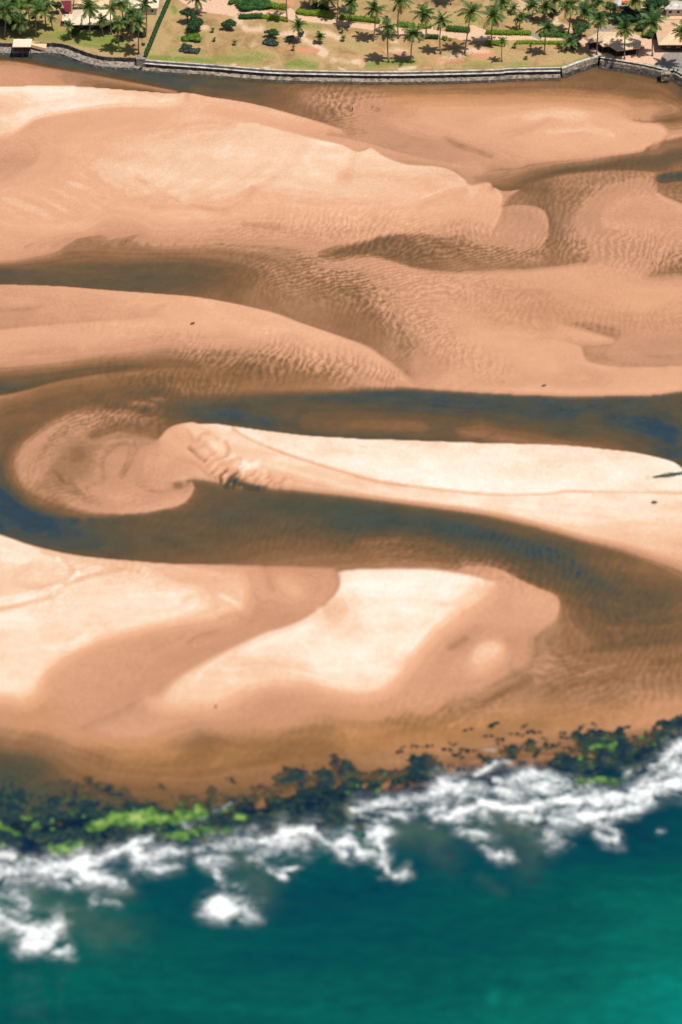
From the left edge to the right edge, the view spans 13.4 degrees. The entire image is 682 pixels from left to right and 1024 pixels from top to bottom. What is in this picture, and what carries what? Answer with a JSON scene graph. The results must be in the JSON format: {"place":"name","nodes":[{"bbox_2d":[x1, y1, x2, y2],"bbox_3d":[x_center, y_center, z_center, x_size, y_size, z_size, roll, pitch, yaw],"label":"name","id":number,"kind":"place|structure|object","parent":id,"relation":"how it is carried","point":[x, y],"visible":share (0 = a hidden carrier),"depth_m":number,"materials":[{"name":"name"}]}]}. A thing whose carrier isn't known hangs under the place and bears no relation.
{"place":"outdoors","nodes":[
{"label":"outdoors","id":0,"kind":"place"},
{"bbox_2d":[61,1,71,11],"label":"awning","id":1,"kind":"object","parent":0,"point":[67,6],"visible":0.99,"depth_m":1055.31,"materials":[{"name":"red fabric"}]},
{"bbox_2d":[62,14,71,25],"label":"house","id":2,"kind":"structure","parent":0,"point":[66,16],"depth_m":1048.37,"materials":[{"name":"paint"}]},
{"bbox_2d":[71,9,112,28],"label":"house","id":3,"kind":"structure","parent":0,"point":[76,18],"depth_m":1047.09,"materials":[{"name":"paint"}]},
{"bbox_2d":[0,58,681,827],"bbox_3d":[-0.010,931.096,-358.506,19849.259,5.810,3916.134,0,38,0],"label":"sand flats","id":4,"kind":"structure","parent":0,"point":[246,668],"depth_m":877.48,"materials":[{"name":"beige sand"}]},
{"bbox_2d":[0,42,140,71],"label":"seawall","id":5,"kind":"object","parent":4,"relation":"on","point":[75,54],"visible":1,"depth_m":1036.05,"materials":[{"name":"stone"}]},
{"bbox_2d":[12,39,46,57],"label":"boat shelter","id":6,"kind":"object","parent":5,"relation":"on","point":[22,44],"visible":1,"depth_m":1036.48,"materials":[{"name":"beige wood"}]},
{"bbox_2d":[136,56,145,67],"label":"wall pier","id":7,"kind":"structure","parent":5,"relation":"on","point":[140,60],"depth_m":1029.94,"materials":[{"name":"stone"}]},
{"bbox_2d":[0,713,681,867],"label":"rocky reef","id":8,"kind":"object","parent":4,"relation":"on","point":[323,821],"visible":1,"depth_m":737.39},
{"bbox_2d":[0,730,668,859],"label":"green algae","id":9,"kind":"object","parent":8,"relation":"on","point":[139,818],"visible":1,"depth_m":730.17,"materials":[{"name":"green plant"}]},
{"bbox_2d":[142,59,560,84],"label":"seawall","id":10,"kind":"object","parent":4,"relation":"on","point":[326,77],"visible":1,"depth_m":1024.64,"materials":[{"name":"stone"}]},
{"bbox_2d":[562,56,598,78],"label":"seawall","id":11,"kind":"object","parent":4,"relation":"on","point":[580,66],"visible":1,"depth_m":1029.49,"materials":[{"name":"stone"}]},
{"bbox_2d":[599,57,681,86],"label":"seawall","id":12,"kind":"object","parent":4,"relation":"on","point":[637,69],"visible":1,"depth_m":1028.41,"materials":[{"name":"stone"}]},
{"bbox_2d":[660,70,670,80],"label":"wall block","id":13,"kind":"structure","parent":12,"relation":"on","point":[665,75],"depth_m":1022.59,"materials":[{"name":"stone"}]},
{"bbox_2d":[653,472,681,477],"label":"creeping beach plant","id":14,"kind":"object","parent":4,"relation":"on","point":[671,474],"visible":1,"depth_m":841.62,"materials":[{"name":"green plant"}]},
{"bbox_2d":[0,747,681,1023],"bbox_3d":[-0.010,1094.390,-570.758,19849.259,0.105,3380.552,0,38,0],"label":"sea","id":15,"kind":"structure","parent":0,"point":[579,923],"depth_m":702.86,"materials":[{"name":"liquid"}]},
{"bbox_2d":[0,739,681,955],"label":"sea foam","id":16,"kind":"object","parent":15,"relation":"on","point":[34,936],"visible":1,"depth_m":726.45,"materials":[{"name":"white"}]},
{"bbox_2d":[0,55,681,816],"bbox_3d":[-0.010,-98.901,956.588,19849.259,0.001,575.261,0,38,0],"label":"river","id":17,"kind":"structure","parent":0,"point":[210,523],"depth_m":834.60,"materials":[{"name":"brown liquid"}]},
{"bbox_2d":[0,0,681,72],"bbox_3d":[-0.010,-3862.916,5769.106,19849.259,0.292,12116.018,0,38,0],"label":"lawn ground","id":18,"kind":"structure","parent":0,"point":[358,49],"depth_m":1041.20,"materials":[{"name":"beige plant"}]},
{"bbox_2d":[0,12,16,28],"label":"leafy tree","id":19,"kind":"object","parent":18,"relation":"on","point":[2,22],"visible":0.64,"depth_m":1043.71,"materials":[{"name":"green plant"}]},
{"bbox_2d":[0,0,23,37],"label":"palm tree","id":20,"kind":"object","parent":18,"relation":"on","point":[5,7],"visible":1,"depth_m":1035.81,"materials":[{"name":"green plant"}]},
{"bbox_2d":[8,0,20,30],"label":"palm tree","id":21,"kind":"object","parent":18,"relation":"on","point":[16,4],"visible":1,"depth_m":1039.53,"materials":[{"name":"green plant"}]},
{"bbox_2d":[9,10,33,35],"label":"palm tree","id":22,"kind":"object","parent":18,"relation":"on","point":[20,22],"visible":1,"depth_m":1039.73,"materials":[{"name":"green plant"}]},
{"bbox_2d":[19,0,38,25],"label":"palm tree","id":23,"kind":"object","parent":18,"relation":"on","point":[27,2],"visible":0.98,"depth_m":1042.78,"materials":[{"name":"green plant"}]},
{"bbox_2d":[24,0,49,36],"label":"palm tree","id":24,"kind":"object","parent":18,"relation":"on","point":[38,12],"visible":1,"depth_m":1035.72,"materials":[{"name":"green plant"}]},
{"bbox_2d":[40,0,53,27],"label":"palm tree","id":25,"kind":"object","parent":18,"relation":"on","point":[48,7],"visible":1,"depth_m":1041.87,"materials":[{"name":"green plant"}]},
{"bbox_2d":[46,12,57,30],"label":"palm tree","id":26,"kind":"object","parent":18,"relation":"on","point":[50,16],"visible":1,"depth_m":1043.82,"materials":[{"name":"green plant"}]},
{"bbox_2d":[51,0,61,13],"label":"leafy tree","id":27,"kind":"object","parent":18,"relation":"on","point":[57,5],"visible":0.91,"depth_m":1054.03,"materials":[{"name":"green plant"}]},
{"bbox_2d":[61,19,73,39],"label":"palm tree","id":28,"kind":"object","parent":18,"relation":"on","point":[68,26],"visible":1,"depth_m":1037.90,"materials":[{"name":"green plant"}]},
{"bbox_2d":[67,28,79,34],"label":"bush","id":29,"kind":"object","parent":18,"relation":"on","point":[74,31],"visible":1,"depth_m":1044.17,"materials":[{"name":"green plant"}]},
{"bbox_2d":[71,0,100,39],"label":"palm tree","id":30,"kind":"object","parent":18,"relation":"on","point":[88,5],"visible":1,"depth_m":1032.80,"materials":[{"name":"green plant"}]},
{"bbox_2d":[74,0,108,8],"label":"house","id":31,"kind":"structure","parent":18,"relation":"on","point":[101,2],"depth_m":1055.80,"materials":[{"name":"beige tile"}]},
{"bbox_2d":[95,14,108,35],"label":"palm tree","id":32,"kind":"object","parent":18,"relation":"on","point":[102,21],"visible":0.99,"depth_m":1039.59,"materials":[{"name":"green plant"}]},
{"bbox_2d":[101,0,117,34],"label":"palm tree","id":33,"kind":"object","parent":18,"relation":"on","point":[111,7],"visible":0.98,"depth_m":1037.24,"materials":[{"name":"green plant"}]},
{"bbox_2d":[111,35,122,41],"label":"bush","id":34,"kind":"object","parent":18,"relation":"on","point":[116,38],"visible":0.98,"depth_m":1039.96,"materials":[{"name":"green plant"}]},
{"bbox_2d":[106,13,129,51],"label":"palm tree","id":35,"kind":"object","parent":18,"relation":"on","point":[119,24],"visible":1,"depth_m":1026.60,"materials":[{"name":"green plant"}]},
{"bbox_2d":[113,0,133,31],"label":"palm tree","id":36,"kind":"object","parent":18,"relation":"on","point":[122,4],"visible":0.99,"depth_m":1038.33,"materials":[{"name":"green plant"}]},
{"bbox_2d":[121,3,143,40],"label":"palm tree","id":37,"kind":"object","parent":18,"relation":"on","point":[131,11],"visible":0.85,"depth_m":1033.97,"materials":[{"name":"green plant"}]},
{"bbox_2d":[127,9,147,54],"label":"palm tree","id":38,"kind":"object","parent":18,"relation":"on","point":[137,18],"visible":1,"depth_m":1024.52,"materials":[{"name":"green plant"}]},
{"bbox_2d":[133,27,145,35],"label":"leafy tree","id":39,"kind":"object","parent":18,"relation":"on","point":[140,32],"visible":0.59,"depth_m":1041.62,"materials":[{"name":"green plant"}]},
{"bbox_2d":[128,0,158,14],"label":"house","id":40,"kind":"structure","parent":18,"relation":"on","point":[154,6],"depth_m":1055.01,"materials":[{"name":"paint"}]},
{"bbox_2d":[136,0,155,36],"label":"palm tree","id":41,"kind":"object","parent":18,"relation":"on","point":[145,5],"visible":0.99,"depth_m":1035.12,"materials":[{"name":"green plant"}]},
{"bbox_2d":[144,0,170,58],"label":"hedge","id":42,"kind":"object","parent":18,"relation":"on","point":[165,6],"visible":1,"depth_m":1045.25,"materials":[{"name":"green plant"}]},
{"bbox_2d":[178,43,193,52],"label":"bush","id":43,"kind":"object","parent":18,"relation":"on","point":[186,47],"visible":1,"depth_m":1034.48,"materials":[{"name":"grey plant"}]},
{"bbox_2d":[179,8,194,22],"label":"leafy tree","id":44,"kind":"object","parent":18,"relation":"on","point":[187,13],"visible":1,"depth_m":1047.85,"materials":[{"name":"green plant"}]},
{"bbox_2d":[181,32,201,41],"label":"bush","id":45,"kind":"object","parent":18,"relation":"on","point":[195,36],"visible":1,"depth_m":1040.22,"materials":[{"name":"green plant"}]},
{"bbox_2d":[186,14,203,31],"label":"leafy tree","id":46,"kind":"object","parent":18,"relation":"on","point":[195,23],"visible":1,"depth_m":1043.12,"materials":[{"name":"green plant"}]},
{"bbox_2d":[185,0,209,14],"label":"palm tree","id":47,"kind":"object","parent":18,"relation":"on","point":[198,3],"visible":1,"depth_m":1052.56,"materials":[{"name":"green plant"}]},
{"bbox_2d":[221,19,236,29],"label":"leafy tree","id":48,"kind":"object","parent":18,"relation":"on","point":[230,22],"visible":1,"depth_m":1044.82,"materials":[{"name":"green plant"}]},
{"bbox_2d":[228,0,243,3],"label":"bush","id":49,"kind":"object","parent":18,"relation":"on","point":[234,1],"visible":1,"depth_m":1061.15,"materials":[{"name":"green plant"}]},
{"bbox_2d":[236,0,261,10],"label":"bush","id":50,"kind":"object","parent":18,"relation":"on","point":[248,5],"visible":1,"depth_m":1058.60,"materials":[{"name":"green plant"}]},
{"bbox_2d":[238,12,262,19],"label":"hedge","id":51,"kind":"object","parent":18,"relation":"on","point":[254,15],"visible":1,"depth_m":1053.18,"materials":[{"name":"green plant"}]},
{"bbox_2d":[255,0,272,8],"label":"bush","id":52,"kind":"object","parent":18,"relation":"on","point":[264,4],"visible":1,"depth_m":1058.44,"materials":[{"name":"green plant"}]},
{"bbox_2d":[262,37,278,45],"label":"bush","id":53,"kind":"object","parent":18,"relation":"on","point":[269,41],"visible":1,"depth_m":1038.24,"materials":[{"name":"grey plant"}]},
{"bbox_2d":[264,28,279,37],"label":"leafy tree","id":54,"kind":"object","parent":18,"relation":"on","point":[272,32],"visible":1,"depth_m":1040.82,"materials":[{"name":"green plant"}]},
{"bbox_2d":[262,13,286,21],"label":"hedge","id":55,"kind":"object","parent":18,"relation":"on","point":[273,17],"visible":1,"depth_m":1052.70,"materials":[{"name":"green plant"}]},
{"bbox_2d":[268,1,287,9],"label":"hedge","id":56,"kind":"object","parent":18,"relation":"on","point":[275,5],"visible":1,"depth_m":1058.71,"materials":[{"name":"green plant"}]},
{"bbox_2d":[289,15,308,42],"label":"palm tree","id":57,"kind":"object","parent":18,"relation":"on","point":[298,24],"visible":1,"depth_m":1034.89,"materials":[{"name":"green plant"}]},
{"bbox_2d":[296,8,332,17],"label":"hedge","id":58,"kind":"object","parent":18,"relation":"on","point":[300,11],"visible":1,"depth_m":1054.87,"materials":[{"name":"green plant"}]},
{"bbox_2d":[314,31,325,43],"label":"palm tree","id":59,"kind":"object","parent":18,"relation":"on","point":[320,36],"visible":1,"depth_m":1037.24,"materials":[{"name":"green plant"}]},
{"bbox_2d":[311,1,328,10],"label":"bush","id":60,"kind":"object","parent":18,"relation":"on","point":[322,7],"visible":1,"depth_m":1058.55,"materials":[{"name":"plant"}]},
{"bbox_2d":[315,0,336,7],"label":"palm tree","id":61,"kind":"object","parent":18,"relation":"on","point":[326,2],"visible":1,"depth_m":1055.30,"materials":[{"name":"green plant"}]},
{"bbox_2d":[341,0,358,27],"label":"palm tree","id":62,"kind":"object","parent":18,"relation":"on","point":[350,4],"visible":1,"depth_m":1041.85,"materials":[{"name":"green plant"}]},
{"bbox_2d":[339,13,380,23],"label":"hedge","id":63,"kind":"object","parent":18,"relation":"on","point":[355,18],"visible":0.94,"depth_m":1051.76,"materials":[{"name":"green plant"}]},
{"bbox_2d":[363,0,388,41],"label":"palm tree","id":64,"kind":"object","parent":18,"relation":"on","point":[375,9],"visible":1,"depth_m":1032.87,"materials":[{"name":"green plant"}]},
{"bbox_2d":[375,16,403,62],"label":"palm tree","id":65,"kind":"object","parent":18,"relation":"on","point":[390,28],"visible":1,"depth_m":1019.25,"materials":[{"name":"green plant"}]},
{"bbox_2d":[391,0,413,38],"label":"palm tree","id":66,"kind":"object","parent":18,"relation":"on","point":[399,3],"visible":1,"depth_m":1033.30,"materials":[{"name":"green plant"}]},
{"bbox_2d":[398,20,415,27],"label":"hedge","id":67,"kind":"object","parent":18,"relation":"on","point":[404,23],"visible":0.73,"depth_m":1048.24,"materials":[{"name":"green plant"}]},
{"bbox_2d":[402,21,426,63],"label":"palm tree","id":68,"kind":"object","parent":18,"relation":"on","point":[414,34],"visible":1,"depth_m":1020.78,"materials":[{"name":"green plant"}]},
{"bbox_2d":[409,2,434,39],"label":"palm tree","id":69,"kind":"object","parent":18,"relation":"on","point":[424,13],"visible":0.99,"depth_m":1035.06,"materials":[{"name":"green plant"}]},
{"bbox_2d":[427,33,438,39],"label":"hedge","id":70,"kind":"object","parent":18,"relation":"on","point":[432,36],"visible":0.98,"depth_m":1041.38,"materials":[{"name":"green plant"}]},
{"bbox_2d":[430,11,452,53],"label":"palm tree","id":71,"kind":"object","parent":18,"relation":"on","point":[440,21],"visible":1,"depth_m":1024.73,"materials":[{"name":"green plant"}]},
{"bbox_2d":[446,24,470,33],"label":"hedge","id":72,"kind":"object","parent":18,"relation":"on","point":[450,27],"visible":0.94,"depth_m":1045.31,"materials":[{"name":"green plant"}]},
{"bbox_2d":[453,0,482,53],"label":"palm tree","id":73,"kind":"object","parent":18,"relation":"on","point":[472,15],"visible":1,"depth_m":1022.23,"materials":[{"name":"green plant"}]},
{"bbox_2d":[475,0,507,45],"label":"palm tree","id":74,"kind":"object","parent":18,"relation":"on","point":[493,14],"visible":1,"depth_m":1029.81,"materials":[{"name":"green plant"}]},
{"bbox_2d":[485,39,505,46],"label":"hedge","id":75,"kind":"object","parent":18,"relation":"on","point":[494,42],"visible":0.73,"depth_m":1037.62,"materials":[{"name":"green plant"}]},
{"bbox_2d":[489,0,514,9],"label":"palm tree","id":76,"kind":"object","parent":18,"relation":"on","point":[502,4],"visible":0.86,"depth_m":1056.96,"materials":[{"name":"green plant"}]},
{"bbox_2d":[496,37,508,61],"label":"palm tree","id":77,"kind":"object","parent":18,"relation":"on","point":[502,40],"visible":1,"depth_m":1023.39,"materials":[{"name":"green plant"}]},
{"bbox_2d":[485,28,531,35],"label":"hedge","id":78,"kind":"object","parent":18,"relation":"on","point":[509,32],"visible":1,"depth_m":1043.68,"materials":[{"name":"green plant"}]},
{"bbox_2d":[508,3,520,12],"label":"palm tree","id":79,"kind":"object","parent":18,"relation":"on","point":[513,9],"visible":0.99,"depth_m":1054.90,"materials":[{"name":"green plant"}]},
{"bbox_2d":[510,12,530,29],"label":"palm tree","id":80,"kind":"object","parent":18,"relation":"on","point":[518,19],"visible":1,"depth_m":1042.55,"materials":[{"name":"green plant"}]},
{"bbox_2d":[521,0,539,18],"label":"palm tree","id":81,"kind":"object","parent":18,"relation":"on","point":[531,6],"visible":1,"depth_m":1050.28,"materials":[{"name":"green plant"}]},
{"bbox_2d":[516,40,563,44],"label":"hedge","id":82,"kind":"object","parent":18,"relation":"on","point":[540,42],"visible":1,"depth_m":1038.38,"materials":[{"name":"green plant"}]},
{"bbox_2d":[536,0,556,22],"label":"palm tree","id":83,"kind":"object","parent":18,"relation":"on","point":[544,8],"visible":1,"depth_m":1046.94,"materials":[{"name":"green plant"}]},
{"bbox_2d":[535,18,557,54],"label":"palm tree","id":84,"kind":"object","parent":18,"relation":"on","point":[547,30],"visible":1,"depth_m":1025.46,"materials":[{"name":"green plant"}]},
{"bbox_2d":[539,31,567,37],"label":"hedge","id":85,"kind":"object","parent":18,"relation":"on","point":[556,34],"visible":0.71,"depth_m":1042.21,"materials":[{"name":"green plant"}]},
{"bbox_2d":[548,0,563,14],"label":"palm tree","id":86,"kind":"object","parent":18,"relation":"on","point":[557,2],"visible":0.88,"depth_m":1052.31,"materials":[{"name":"green plant"}]},
{"bbox_2d":[557,34,579,50],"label":"palm tree","id":87,"kind":"object","parent":18,"relation":"on","point":[569,42],"visible":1,"depth_m":1032.96,"materials":[{"name":"green plant"}]},
{"bbox_2d":[559,0,580,33],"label":"palm tree","id":88,"kind":"object","parent":18,"relation":"on","point":[568,5],"visible":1,"depth_m":1037.03,"materials":[{"name":"green plant"}]},
{"bbox_2d":[571,21,590,38],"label":"leafy tree","id":89,"kind":"object","parent":18,"relation":"on","point":[579,28],"visible":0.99,"depth_m":1038.16,"materials":[{"name":"green plant"}]},
{"bbox_2d":[572,0,594,21],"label":"palm tree","id":90,"kind":"object","parent":18,"relation":"on","point":[585,10],"visible":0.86,"depth_m":1047.39,"materials":[{"name":"green plant"}]},
{"bbox_2d":[590,0,606,11],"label":"palm tree","id":91,"kind":"object","parent":18,"relation":"on","point":[597,3],"visible":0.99,"depth_m":1051.12,"materials":[{"name":"green plant"}]},
{"bbox_2d":[585,8,613,54],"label":"palm tree","id":92,"kind":"object","parent":18,"relation":"on","point":[600,20],"visible":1,"depth_m":1024.15,"materials":[{"name":"green plant"}]},
{"bbox_2d":[605,1,617,15],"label":"leafy tree","id":93,"kind":"object","parent":18,"relation":"on","point":[609,5],"visible":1,"depth_m":1052.49,"materials":[{"name":"green plant"}]},
{"bbox_2d":[588,31,640,56],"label":"thatched pavilion","id":94,"kind":"structure","parent":18,"relation":"on","point":[609,42],"depth_m":1033.23,"materials":[{"name":"beige wicker"}]},
{"bbox_2d":[606,12,624,22],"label":"leafy tree","id":95,"kind":"object","parent":18,"relation":"on","point":[614,15],"visible":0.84,"depth_m":1049.03,"materials":[{"name":"green plant"}]},
{"bbox_2d":[614,0,628,10],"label":"kiosk","id":96,"kind":"object","parent":18,"relation":"on","point":[620,4],"visible":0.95,"depth_m":1057.37,"materials":[{"name":"concrete"}]},
{"bbox_2d":[612,16,638,59],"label":"palm tree","id":97,"kind":"object","parent":18,"relation":"on","point":[624,30],"visible":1,"depth_m":1022.19,"materials":[{"name":"green plant"}]},
{"bbox_2d":[620,6,643,20],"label":"leafy tree","id":98,"kind":"object","parent":18,"relation":"on","point":[628,12],"visible":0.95,"depth_m":1048.53,"materials":[{"name":"green plant"}]},
{"bbox_2d":[621,0,644,22],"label":"palm tree","id":99,"kind":"object","parent":18,"relation":"on","point":[633,3],"visible":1,"depth_m":1045.53,"materials":[{"name":"green plant"}]},
{"bbox_2d":[637,8,651,18],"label":"leafy tree","id":100,"kind":"object","parent":18,"relation":"on","point":[645,10],"visible":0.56,"depth_m":1051.52,"materials":[{"name":"green plant"}]},
{"bbox_2d":[641,30,654,37],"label":"bush","id":101,"kind":"object","parent":18,"relation":"on","point":[648,34],"visible":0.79,"depth_m":1041.62,"materials":[{"name":"green plant"}]},
{"bbox_2d":[635,5,669,56],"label":"palm tree","id":102,"kind":"object","parent":18,"relation":"on","point":[653,20],"visible":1,"depth_m":1022.94,"materials":[{"name":"green plant"}]},
{"bbox_2d":[641,0,670,9],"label":"leafy tree","id":103,"kind":"object","parent":18,"relation":"on","point":[657,4],"visible":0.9,"depth_m":1051.02,"materials":[{"name":"green plant"}]},
{"bbox_2d":[671,19,681,42],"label":"palm tree","id":104,"kind":"object","parent":18,"relation":"on","point":[678,30],"visible":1,"depth_m":1016.41,"materials":[{"name":"green plant"}]},
{"bbox_2d":[656,19,681,50],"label":"house","id":105,"kind":"structure","parent":0,"point":[666,39],"depth_m":1034.61,"materials":[{"name":"beige tile"}]},
{"bbox_2d":[664,1,681,15],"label":"house","id":106,"kind":"structure","parent":0,"point":[673,8],"depth_m":1054.51,"materials":[{"name":"paint"}]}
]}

